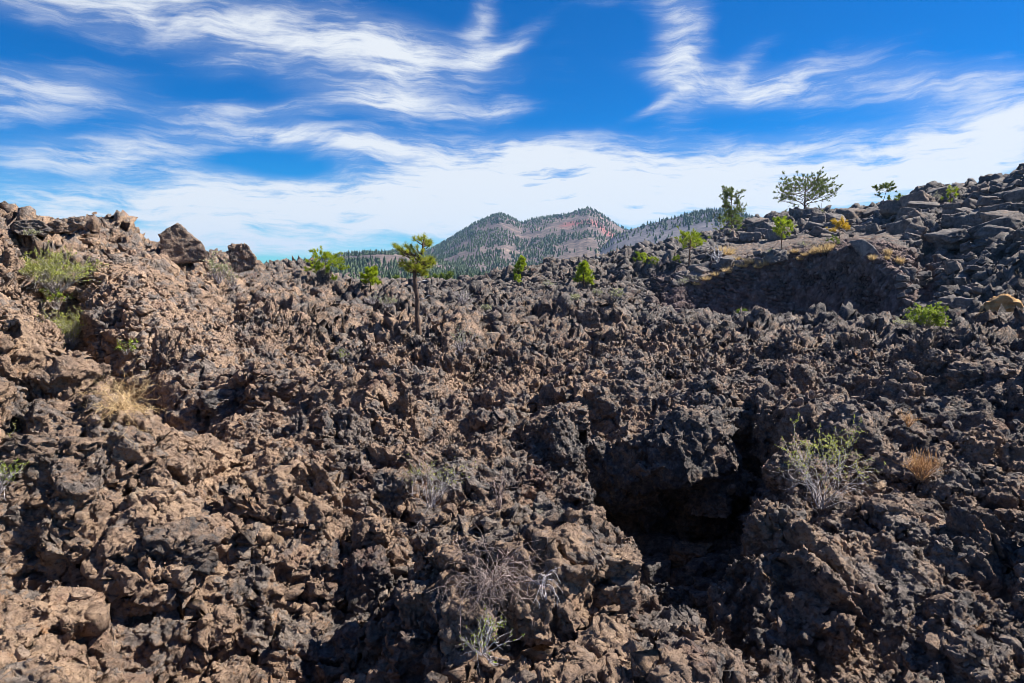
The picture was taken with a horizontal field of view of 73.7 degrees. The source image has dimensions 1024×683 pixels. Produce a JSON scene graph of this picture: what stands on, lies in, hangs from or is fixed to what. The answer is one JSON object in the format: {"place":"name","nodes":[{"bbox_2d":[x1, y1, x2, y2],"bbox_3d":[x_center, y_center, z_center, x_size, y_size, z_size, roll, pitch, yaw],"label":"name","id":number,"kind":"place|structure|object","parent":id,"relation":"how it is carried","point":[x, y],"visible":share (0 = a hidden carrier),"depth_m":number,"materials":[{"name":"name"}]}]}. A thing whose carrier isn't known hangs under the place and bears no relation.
{"place":"outdoors","nodes":[
{"label":"outdoors","id":0,"kind":"place"},
{"bbox_2d":[308,208,625,271],"bbox_3d":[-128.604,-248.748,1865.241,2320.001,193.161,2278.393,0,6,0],"label":"cinder cone hill","id":1,"kind":"structure","parent":0,"point":[580,245],"depth_m":1357.89,"materials":[{"name":"soil"}]},
{"bbox_2d":[265,206,752,277],"bbox_3d":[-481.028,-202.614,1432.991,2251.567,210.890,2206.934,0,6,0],"label":"hill forest","id":2,"kind":"object","parent":1,"relation":"on","point":[459,265],"visible":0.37,"depth_m":1155.11,"materials":[{"name":"plant"}]},
{"bbox_2d":[0,163,1023,682],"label":"lava field","id":3,"kind":"structure","parent":0,"point":[842,289],"depth_m":5.28,"materials":[{"name":"stone"}]},
{"bbox_2d":[0,457,28,497],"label":"shrub","id":4,"kind":"object","parent":3,"relation":"on","point":[2,478],"visible":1,"depth_m":3.58,"materials":[{"name":"green plant"}]},
{"bbox_2d":[10,219,52,236],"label":"lava rock","id":5,"kind":"object","parent":3,"relation":"on","point":[18,227],"visible":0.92,"depth_m":12.70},
{"bbox_2d":[0,429,103,476],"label":"lava rock","id":6,"kind":"object","parent":3,"relation":"on","point":[22,444],"visible":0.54,"depth_m":3.80,"materials":[{"name":"stone"}]},
{"bbox_2d":[39,288,73,309],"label":"shrub","id":7,"kind":"object","parent":3,"relation":"on","point":[58,295],"visible":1,"depth_m":12.18,"materials":[{"name":"green plant"}]},
{"bbox_2d":[34,302,86,349],"bbox_3d":[-7.556,-0.214,11.498,1.395,0.958,1.343,0,6,0],"label":"shrub","id":8,"kind":"object","parent":3,"relation":"on","point":[66,329],"visible":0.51,"depth_m":11.41,"materials":[{"name":"green plant"}]},
{"bbox_2d":[18,240,108,294],"bbox_3d":[-8.122,-1.270,12.295,1.488,1.083,1.442,-3,7,-28],"label":"shrub","id":9,"kind":"object","parent":3,"relation":"on","point":[50,274],"visible":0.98,"depth_m":12.17,"materials":[{"name":"green plant"}]},
{"bbox_2d":[46,216,87,233],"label":"lava rock","id":10,"kind":"object","parent":3,"relation":"on","point":[66,225],"visible":0.91,"depth_m":13.21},
{"bbox_2d":[78,305,117,346],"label":"lava rock","id":11,"kind":"object","parent":3,"relation":"on","point":[96,321],"visible":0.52,"depth_m":11.25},
{"bbox_2d":[78,358,166,450],"bbox_3d":[-2.401,0.364,4.206,0.498,0.553,0.545,0,6,0],"label":"dry bush","id":12,"kind":"object","parent":3,"relation":"on","point":[122,405],"visible":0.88,"depth_m":4.18,"materials":[{"name":"plant"}]},
{"bbox_2d":[114,338,138,354],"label":"green sprig","id":13,"kind":"object","parent":3,"relation":"on","point":[130,346],"visible":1,"depth_m":10.07,"materials":[{"name":"green plant"}]},
{"bbox_2d":[148,326,188,381],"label":"lava rock","id":14,"kind":"object","parent":3,"relation":"on","point":[170,346],"visible":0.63,"depth_m":9.07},
{"bbox_2d":[136,515,218,575],"bbox_3d":[-1.857,1.136,3.772,0.412,0.313,0.373,2,7,-34],"label":"lava rock","id":15,"kind":"object","parent":3,"relation":"on","point":[187,540],"visible":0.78,"depth_m":3.68,"materials":[{"name":"stone"}]},
{"bbox_2d":[158,223,207,263],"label":"lava rock","id":16,"kind":"object","parent":3,"relation":"on","point":[180,244],"visible":0.98,"depth_m":16.00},
{"bbox_2d":[199,251,232,283],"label":"shrub","id":17,"kind":"object","parent":3,"relation":"on","point":[221,270],"visible":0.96,"depth_m":16.18,"materials":[{"name":"grey plant"}]},
{"bbox_2d":[196,385,246,425],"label":"lava rock","id":18,"kind":"object","parent":3,"relation":"on","point":[218,405],"visible":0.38,"depth_m":8.13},
{"bbox_2d":[221,267,242,289],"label":"shrub","id":19,"kind":"object","parent":3,"relation":"on","point":[233,278],"visible":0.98,"depth_m":16.40,"materials":[{"name":"grey plant"}]},
{"bbox_2d":[228,243,256,272],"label":"lava rock","id":20,"kind":"object","parent":3,"relation":"on","point":[243,258],"visible":0.99,"depth_m":19.67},
{"bbox_2d":[261,378,298,401],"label":"lava rock","id":21,"kind":"object","parent":3,"relation":"on","point":[286,389],"visible":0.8,"depth_m":7.82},
{"bbox_2d":[295,537,343,586],"bbox_3d":[-1.228,1.425,4.282,0.382,0.288,0.346,-8,6,-1],"label":"lava rock","id":22,"kind":"object","parent":3,"relation":"on","point":[328,566],"visible":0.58,"depth_m":4.18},
{"bbox_2d":[316,269,332,282],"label":"lava rock","id":23,"kind":"object","parent":3,"relation":"on","point":[321,275],"visible":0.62,"depth_m":32.81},
{"bbox_2d":[303,245,349,280],"bbox_3d":[-8.884,-3.754,32.811,1.782,1.774,2.139,5,8,42],"label":"pine tree","id":24,"kind":"object","parent":3,"relation":"on","point":[327,255],"visible":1,"depth_m":32.66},
{"bbox_2d":[329,335,364,364],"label":"lava rock","id":25,"kind":"object","parent":3,"relation":"on","point":[353,357],"visible":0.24,"depth_m":13.71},
{"bbox_2d":[345,544,393,612],"bbox_3d":[-0.888,1.442,4.198,0.297,0.332,0.316,0,11,-25],"label":"lava rock","id":26,"kind":"object","parent":3,"relation":"on","point":[370,566],"visible":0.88,"depth_m":4.10,"materials":[{"name":"stone"}]},
{"bbox_2d":[359,265,381,291],"bbox_3d":[-5.262,-2.341,25.311,0.905,1.073,0.873,0,6,0],"label":"pine tree","id":27,"kind":"object","parent":3,"relation":"on","point":[372,271],"visible":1,"depth_m":25.23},
{"bbox_2d":[378,295,397,309],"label":"shrub","id":28,"kind":"object","parent":3,"relation":"on","point":[390,301],"visible":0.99,"depth_m":23.45,"materials":[{"name":"grey plant"}]},
{"bbox_2d":[365,467,415,515],"bbox_3d":[-0.861,1.073,4.902,0.350,0.321,0.305,-6,13,-14],"label":"lava rock","id":29,"kind":"object","parent":3,"relation":"on","point":[388,485],"visible":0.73,"depth_m":4.82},
{"bbox_2d":[393,578,431,628],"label":"lava rock","id":30,"kind":"object","parent":3,"relation":"on","point":[408,602],"visible":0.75,"depth_m":3.18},
{"bbox_2d":[391,232,437,334],"bbox_3d":[-2.154,-1.258,15.086,1.074,2.378,0.732,-1,6,-13],"label":"pine tree","id":31,"kind":"object","parent":3,"relation":"on","point":[414,266],"visible":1,"depth_m":15.03,"materials":[{"name":"green plant"}]},
{"bbox_2d":[397,450,477,533],"bbox_3d":[-0.469,1.017,4.733,0.578,0.515,0.526,-3,6,-26],"label":"shrub","id":32,"kind":"object","parent":3,"relation":"on","point":[442,486],"visible":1,"depth_m":4.68,"materials":[{"name":"grey plant"}]},
{"bbox_2d":[453,290,474,304],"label":"shrub","id":33,"kind":"object","parent":3,"relation":"on","point":[464,300],"visible":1,"depth_m":28.52,"materials":[{"name":"grey plant"}]},
{"bbox_2d":[450,327,478,354],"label":"shrub","id":34,"kind":"object","parent":3,"relation":"on","point":[461,348],"visible":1,"depth_m":12.68,"materials":[{"name":"grey plant"}]},
{"bbox_2d":[448,596,497,646],"bbox_3d":[-0.162,1.197,2.916,0.216,0.165,0.184,0,11,8],"label":"lava rock","id":35,"kind":"object","parent":3,"relation":"on","point":[470,621],"visible":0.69,"depth_m":2.86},
{"bbox_2d":[455,604,524,666],"bbox_3d":[-0.092,1.136,2.645,0.234,0.207,0.240,3,6,26],"label":"shrub","id":36,"kind":"object","parent":3,"relation":"on","point":[485,649],"visible":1,"depth_m":2.67,"materials":[{"name":"grey plant"}]},
{"bbox_2d":[427,523,558,657],"bbox_3d":[-0.068,1.061,2.959,0.514,0.574,0.563,-4,7,-37],"label":"dry bush","id":37,"kind":"object","parent":3,"relation":"on","point":[487,582],"visible":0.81,"depth_m":2.90,"materials":[{"name":"plant"}]},
{"bbox_2d":[482,468,517,508],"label":"dry bush","id":38,"kind":"object","parent":3,"relation":"on","point":[499,503],"visible":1,"depth_m":4.66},
{"bbox_2d":[511,254,528,276],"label":"pine tree","id":39,"kind":"object","parent":3,"relation":"on","point":[521,262],"visible":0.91,"depth_m":56.95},
{"bbox_2d":[514,566,562,607],"bbox_3d":[0.107,0.966,2.719,0.176,0.157,0.205,-1,6,-11],"label":"dry bush","id":40,"kind":"object","parent":3,"relation":"on","point":[544,579],"visible":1,"depth_m":2.70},
{"bbox_2d":[536,382,556,409],"bbox_3d":[0.535,0.854,9.764,0.394,0.598,0.295,0,6,0],"label":"lava pinnacle","id":41,"kind":"object","parent":3,"relation":"on","point":[545,398],"visible":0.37,"depth_m":9.62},
{"bbox_2d":[541,400,590,432],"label":"lava rock","id":42,"kind":"object","parent":3,"relation":"on","point":[577,412],"visible":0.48,"depth_m":8.39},
{"bbox_2d":[572,260,594,286],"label":"pine tree","id":43,"kind":"object","parent":3,"relation":"on","point":[583,266],"visible":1,"depth_m":50.62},
{"bbox_2d":[574,308,600,330],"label":"lava rock","id":44,"kind":"object","parent":3,"relation":"on","point":[590,318],"visible":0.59,"depth_m":17.58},
{"bbox_2d":[590,576,641,620],"bbox_3d":[0.466,1.227,3.289,0.332,0.233,0.307,-6,1,7],"label":"lava rock","id":45,"kind":"object","parent":3,"relation":"on","point":[624,597],"visible":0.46,"depth_m":3.16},
{"bbox_2d":[608,288,624,298],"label":"shrub","id":46,"kind":"object","parent":3,"relation":"on","point":[617,294],"visible":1,"depth_m":22.91,"materials":[{"name":"grey plant"}]},
{"bbox_2d":[599,542,644,580],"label":"lava rock","id":47,"kind":"object","parent":3,"relation":"on","point":[620,558],"visible":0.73,"depth_m":3.19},
{"bbox_2d":[638,568,662,585],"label":"stone","id":48,"kind":"object","parent":3,"relation":"on","point":[643,578],"visible":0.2,"depth_m":7.11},
{"bbox_2d":[642,553,670,583],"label":"stone","id":49,"kind":"object","parent":3,"relation":"on","point":[658,565],"visible":0.81,"depth_m":7.16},
{"bbox_2d":[668,540,713,568],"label":"lava rock","id":50,"kind":"object","parent":3,"relation":"on","point":[682,553],"visible":0.68,"depth_m":7.24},
{"bbox_2d":[673,226,709,263],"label":"pine tree","id":51,"kind":"object","parent":3,"relation":"on","point":[695,235],"visible":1,"depth_m":56.70,"materials":[{"name":"green plant"}]},
{"bbox_2d":[687,271,710,282],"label":"stone","id":52,"kind":"object","parent":3,"relation":"on","point":[693,274],"visible":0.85,"depth_m":54.31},
{"bbox_2d":[685,489,733,518],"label":"lava rock","id":53,"kind":"object","parent":3,"relation":"on","point":[711,505],"visible":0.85,"depth_m":7.34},
{"bbox_2d":[713,245,735,254],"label":"grass tuft","id":54,"kind":"object","parent":3,"relation":"on","point":[729,252],"visible":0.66,"depth_m":58.83,"materials":[{"name":"plant"}]},
{"bbox_2d":[709,214,743,232],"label":"shrub","id":55,"kind":"object","parent":3,"relation":"on","point":[732,220],"visible":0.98,"depth_m":78.06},
{"bbox_2d":[718,256,736,267],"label":"stone","id":56,"kind":"object","parent":3,"relation":"on","point":[725,261],"visible":0.8,"depth_m":54.23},
{"bbox_2d":[711,185,746,228],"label":"pine tree","id":57,"kind":"object","parent":3,"relation":"on","point":[727,194],"visible":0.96,"depth_m":81.10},
{"bbox_2d":[729,546,743,563],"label":"stone","id":58,"kind":"object","parent":3,"relation":"on","point":[735,552],"visible":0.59,"depth_m":7.18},
{"bbox_2d":[732,427,762,475],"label":"lava rock","id":59,"kind":"object","parent":3,"relation":"on","point":[743,446],"visible":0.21,"depth_m":8.20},
{"bbox_2d":[739,232,761,241],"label":"boulder","id":60,"kind":"object","parent":3,"relation":"on","point":[744,236],"visible":0.89,"depth_m":75.05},
{"bbox_2d":[738,217,768,231],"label":"boulder","id":61,"kind":"object","parent":3,"relation":"on","point":[746,226],"visible":0.3,"depth_m":81.05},
{"bbox_2d":[739,498,805,557],"bbox_3d":[1.623,1.188,4.275,0.386,0.411,0.371,5,5,27],"label":"lava rock","id":62,"kind":"object","parent":3,"relation":"on","point":[767,521],"visible":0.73,"depth_m":4.17,"materials":[{"name":"stone"}]},
{"bbox_2d":[762,250,787,265],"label":"stone","id":63,"kind":"object","parent":3,"relation":"on","point":[773,259],"visible":0.83,"depth_m":51.69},
{"bbox_2d":[765,229,784,240],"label":"boulder","id":64,"kind":"object","parent":3,"relation":"on","point":[771,235],"visible":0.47,"depth_m":73.48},
{"bbox_2d":[771,216,797,248],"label":"pine tree","id":65,"kind":"object","parent":3,"relation":"on","point":[782,225],"visible":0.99,"depth_m":53.07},
{"bbox_2d":[793,208,814,220],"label":"boulder","id":66,"kind":"object","parent":3,"relation":"on","point":[804,211],"visible":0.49,"depth_m":87.75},
{"bbox_2d":[773,167,842,211],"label":"pine tree","id":67,"kind":"object","parent":3,"relation":"on","point":[820,186],"visible":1,"depth_m":88.61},
{"bbox_2d":[811,215,825,223],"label":"boulder","id":68,"kind":"object","parent":3,"relation":"on","point":[819,219],"visible":0.4,"depth_m":77.01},
{"bbox_2d":[808,241,833,252],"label":"grass tuft","id":69,"kind":"object","parent":3,"relation":"on","point":[822,249],"visible":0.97,"depth_m":50.22,"materials":[{"name":"plant"}]},
{"bbox_2d":[808,226,836,236],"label":"boulder","id":70,"kind":"object","parent":3,"relation":"on","point":[816,231],"visible":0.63,"depth_m":69.65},
{"bbox_2d":[767,412,885,516],"bbox_3d":[2.270,0.880,4.931,0.772,0.788,0.916,0,6,0],"label":"shrub","id":71,"kind":"object","parent":3,"relation":"on","point":[807,476],"visible":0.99,"depth_m":4.90,"materials":[{"name":"grey plant"}]},
{"bbox_2d":[825,213,843,221],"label":"boulder","id":72,"kind":"object","parent":3,"relation":"on","point":[830,216],"visible":0.48,"depth_m":77.39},
{"bbox_2d":[826,216,850,238],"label":"pine tree","id":73,"kind":"object","parent":3,"relation":"on","point":[837,224],"visible":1,"depth_m":54.93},
{"bbox_2d":[835,208,866,220],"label":"boulder","id":74,"kind":"object","parent":3,"relation":"on","point":[852,213],"visible":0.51,"depth_m":79.23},
{"bbox_2d":[850,239,880,256],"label":"tilted slab","id":75,"kind":"structure","parent":3,"relation":"on","point":[862,247],"depth_m":47.62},
{"bbox_2d":[865,223,879,233],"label":"boulder","id":76,"kind":"object","parent":3,"relation":"on","point":[872,228],"visible":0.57,"depth_m":66.08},
{"bbox_2d":[871,180,897,200],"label":"pine tree","id":77,"kind":"object","parent":3,"relation":"on","point":[887,185],"visible":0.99,"depth_m":76.43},
{"bbox_2d":[879,200,901,218],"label":"boulder","id":78,"kind":"object","parent":3,"relation":"on","point":[888,209],"visible":0.49,"depth_m":72.67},
{"bbox_2d":[895,273,909,281],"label":"stone","id":79,"kind":"object","parent":3,"relation":"on","point":[902,278],"visible":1,"depth_m":44.86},
{"bbox_2d":[885,216,922,234],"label":"boulder","id":80,"kind":"object","parent":3,"relation":"on","point":[899,227],"visible":0.45,"depth_m":58.28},
{"bbox_2d":[893,317,915,328],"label":"shrub","id":81,"kind":"object","parent":3,"relation":"on","point":[898,321],"visible":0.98,"depth_m":18.57,"materials":[{"name":"grey plant"}]},
{"bbox_2d":[900,266,916,281],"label":"stone","id":82,"kind":"object","parent":3,"relation":"on","point":[910,272],"visible":0.56,"depth_m":45.83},
{"bbox_2d":[897,207,921,218],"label":"boulder","id":83,"kind":"object","parent":3,"relation":"on","point":[904,211],"visible":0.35,"depth_m":64.33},
{"bbox_2d":[899,408,920,426],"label":"dry bush","id":84,"kind":"object","parent":3,"relation":"on","point":[906,420],"visible":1,"depth_m":6.51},
{"bbox_2d":[903,232,920,240],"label":"boulder","id":85,"kind":"object","parent":3,"relation":"on","point":[909,236],"visible":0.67,"depth_m":54.27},
{"bbox_2d":[902,222,927,239],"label":"boulder","id":86,"kind":"object","parent":3,"relation":"on","point":[920,230],"visible":0.48,"depth_m":55.03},
{"bbox_2d":[905,209,926,219],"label":"boulder","id":87,"kind":"object","parent":3,"relation":"on","point":[914,213],"visible":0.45,"depth_m":61.47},
{"bbox_2d":[899,190,935,208],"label":"boulder","id":88,"kind":"object","parent":3,"relation":"on","point":[921,195],"visible":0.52,"depth_m":68.85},
{"bbox_2d":[892,447,946,480],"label":"dry bush","id":89,"kind":"object","parent":3,"relation":"on","point":[920,463],"visible":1,"depth_m":5.08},
{"bbox_2d":[905,201,939,208],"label":"boulder","id":90,"kind":"object","parent":3,"relation":"on","point":[919,204],"visible":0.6,"depth_m":66.44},
{"bbox_2d":[916,270,931,280],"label":"stone","id":91,"kind":"object","parent":3,"relation":"on","point":[923,275],"visible":0.55,"depth_m":46.44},
{"bbox_2d":[902,301,950,328],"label":"shrub","id":92,"kind":"object","parent":3,"relation":"on","point":[931,315],"visible":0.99,"depth_m":18.90,"materials":[{"name":"green plant"}]},
{"bbox_2d":[926,185,954,195],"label":"boulder","id":93,"kind":"object","parent":3,"relation":"on","point":[941,190],"visible":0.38,"depth_m":71.46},
{"bbox_2d":[933,240,960,250],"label":"stone","id":94,"kind":"object","parent":3,"relation":"on","point":[952,246],"visible":0.45,"depth_m":51.58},
{"bbox_2d":[938,294,955,308],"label":"stone","id":95,"kind":"object","parent":3,"relation":"on","point":[948,299],"visible":0.37,"depth_m":38.26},
{"bbox_2d":[924,228,971,243],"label":"boulder","id":96,"kind":"object","parent":3,"relation":"on","point":[951,236],"visible":0.99,"depth_m":50.91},
{"bbox_2d":[940,185,959,202],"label":"pine tree","id":97,"kind":"object","parent":3,"relation":"on","point":[949,191],"visible":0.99,"depth_m":65.34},
{"bbox_2d":[941,202,961,217],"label":"boulder","id":98,"kind":"object","parent":3,"relation":"on","point":[949,208],"visible":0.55,"depth_m":61.92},
{"bbox_2d":[944,260,960,274],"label":"stone","id":99,"kind":"object","parent":3,"relation":"on","point":[952,267],"visible":0.77,"depth_m":43.97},
{"bbox_2d":[940,212,966,228],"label":"boulder","id":100,"kind":"object","parent":3,"relation":"on","point":[947,220],"visible":0.42,"depth_m":56.96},
{"bbox_2d":[954,273,969,285],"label":"stone","id":101,"kind":"object","parent":3,"relation":"on","point":[960,279],"visible":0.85,"depth_m":42.94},
{"bbox_2d":[950,296,979,308],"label":"stone","id":102,"kind":"object","parent":3,"relation":"on","point":[962,302],"visible":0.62,"depth_m":36.18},
{"bbox_2d":[953,214,979,228],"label":"boulder","id":103,"kind":"object","parent":3,"relation":"on","point":[959,221],"visible":0.22,"depth_m":56.24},
{"bbox_2d":[959,241,974,252],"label":"stone","id":104,"kind":"object","parent":3,"relation":"on","point":[964,247],"visible":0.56,"depth_m":49.57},
{"bbox_2d":[961,197,977,208],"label":"boulder","id":105,"kind":"object","parent":3,"relation":"on","point":[967,202],"visible":0.22,"depth_m":61.15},
{"bbox_2d":[963,265,985,271],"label":"stone","id":106,"kind":"object","parent":3,"relation":"on","point":[971,268],"visible":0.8,"depth_m":42.87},
{"bbox_2d":[944,357,1008,393],"bbox_3d":[5.569,0.462,8.163,0.728,0.511,0.613,-2,4,38],"label":"lava rock","id":107,"kind":"object","parent":3,"relation":"on","point":[958,372],"visible":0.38,"depth_m":8.11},
{"bbox_2d":[976,195,998,205],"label":"boulder","id":108,"kind":"object","parent":3,"relation":"on","point":[982,200],"visible":0.81,"depth_m":59.14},
{"bbox_2d":[975,202,1011,217],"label":"boulder","id":109,"kind":"object","parent":3,"relation":"on","point":[988,208],"visible":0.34,"depth_m":54.39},
{"bbox_2d":[973,224,1015,238],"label":"boulder","id":110,"kind":"object","parent":3,"relation":"on","point":[987,230],"visible":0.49,"depth_m":48.66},
{"bbox_2d":[967,213,1023,240],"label":"boulder","id":111,"kind":"object","parent":3,"relation":"on","point":[1013,221],"visible":0.53,"depth_m":49.22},
{"bbox_2d":[980,210,1018,222],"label":"boulder","id":112,"kind":"object","parent":3,"relation":"on","point":[989,216],"visible":0.36,"depth_m":51.97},
{"bbox_2d":[980,293,1023,311],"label":"ochre boulder","id":113,"kind":"object","parent":3,"relation":"on","point":[1006,300],"visible":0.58,"depth_m":18.93,"materials":[{"name":"stone"}]},
{"bbox_2d":[1003,187,1023,202],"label":"boulder","id":114,"kind":"object","parent":3,"relation":"on","point":[1015,196],"visible":0.73,"depth_m":57.24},
{"bbox_2d":[0,0,1023,263],"label":"sky","id":115,"kind":"structure","parent":0,"point":[282,129],"materials":[{"name":"blue"}]},
{"bbox_2d":[599,209,740,253],"bbox_3d":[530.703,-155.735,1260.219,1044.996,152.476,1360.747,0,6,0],"label":"grey cinder hill","id":116,"kind":"structure","parent":0,"point":[637,237],"depth_m":1055.58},
{"label":"ground","id":117,"kind":"structure","parent":0,"visible":0},
{"bbox_2d":[320,254,465,278],"bbox_3d":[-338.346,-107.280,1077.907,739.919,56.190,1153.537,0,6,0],"label":"forested ridge","id":118,"kind":"structure","parent":117,"relation":"on","point":[387,257],"depth_m":902.79,"materials":[{"name":"plant"}]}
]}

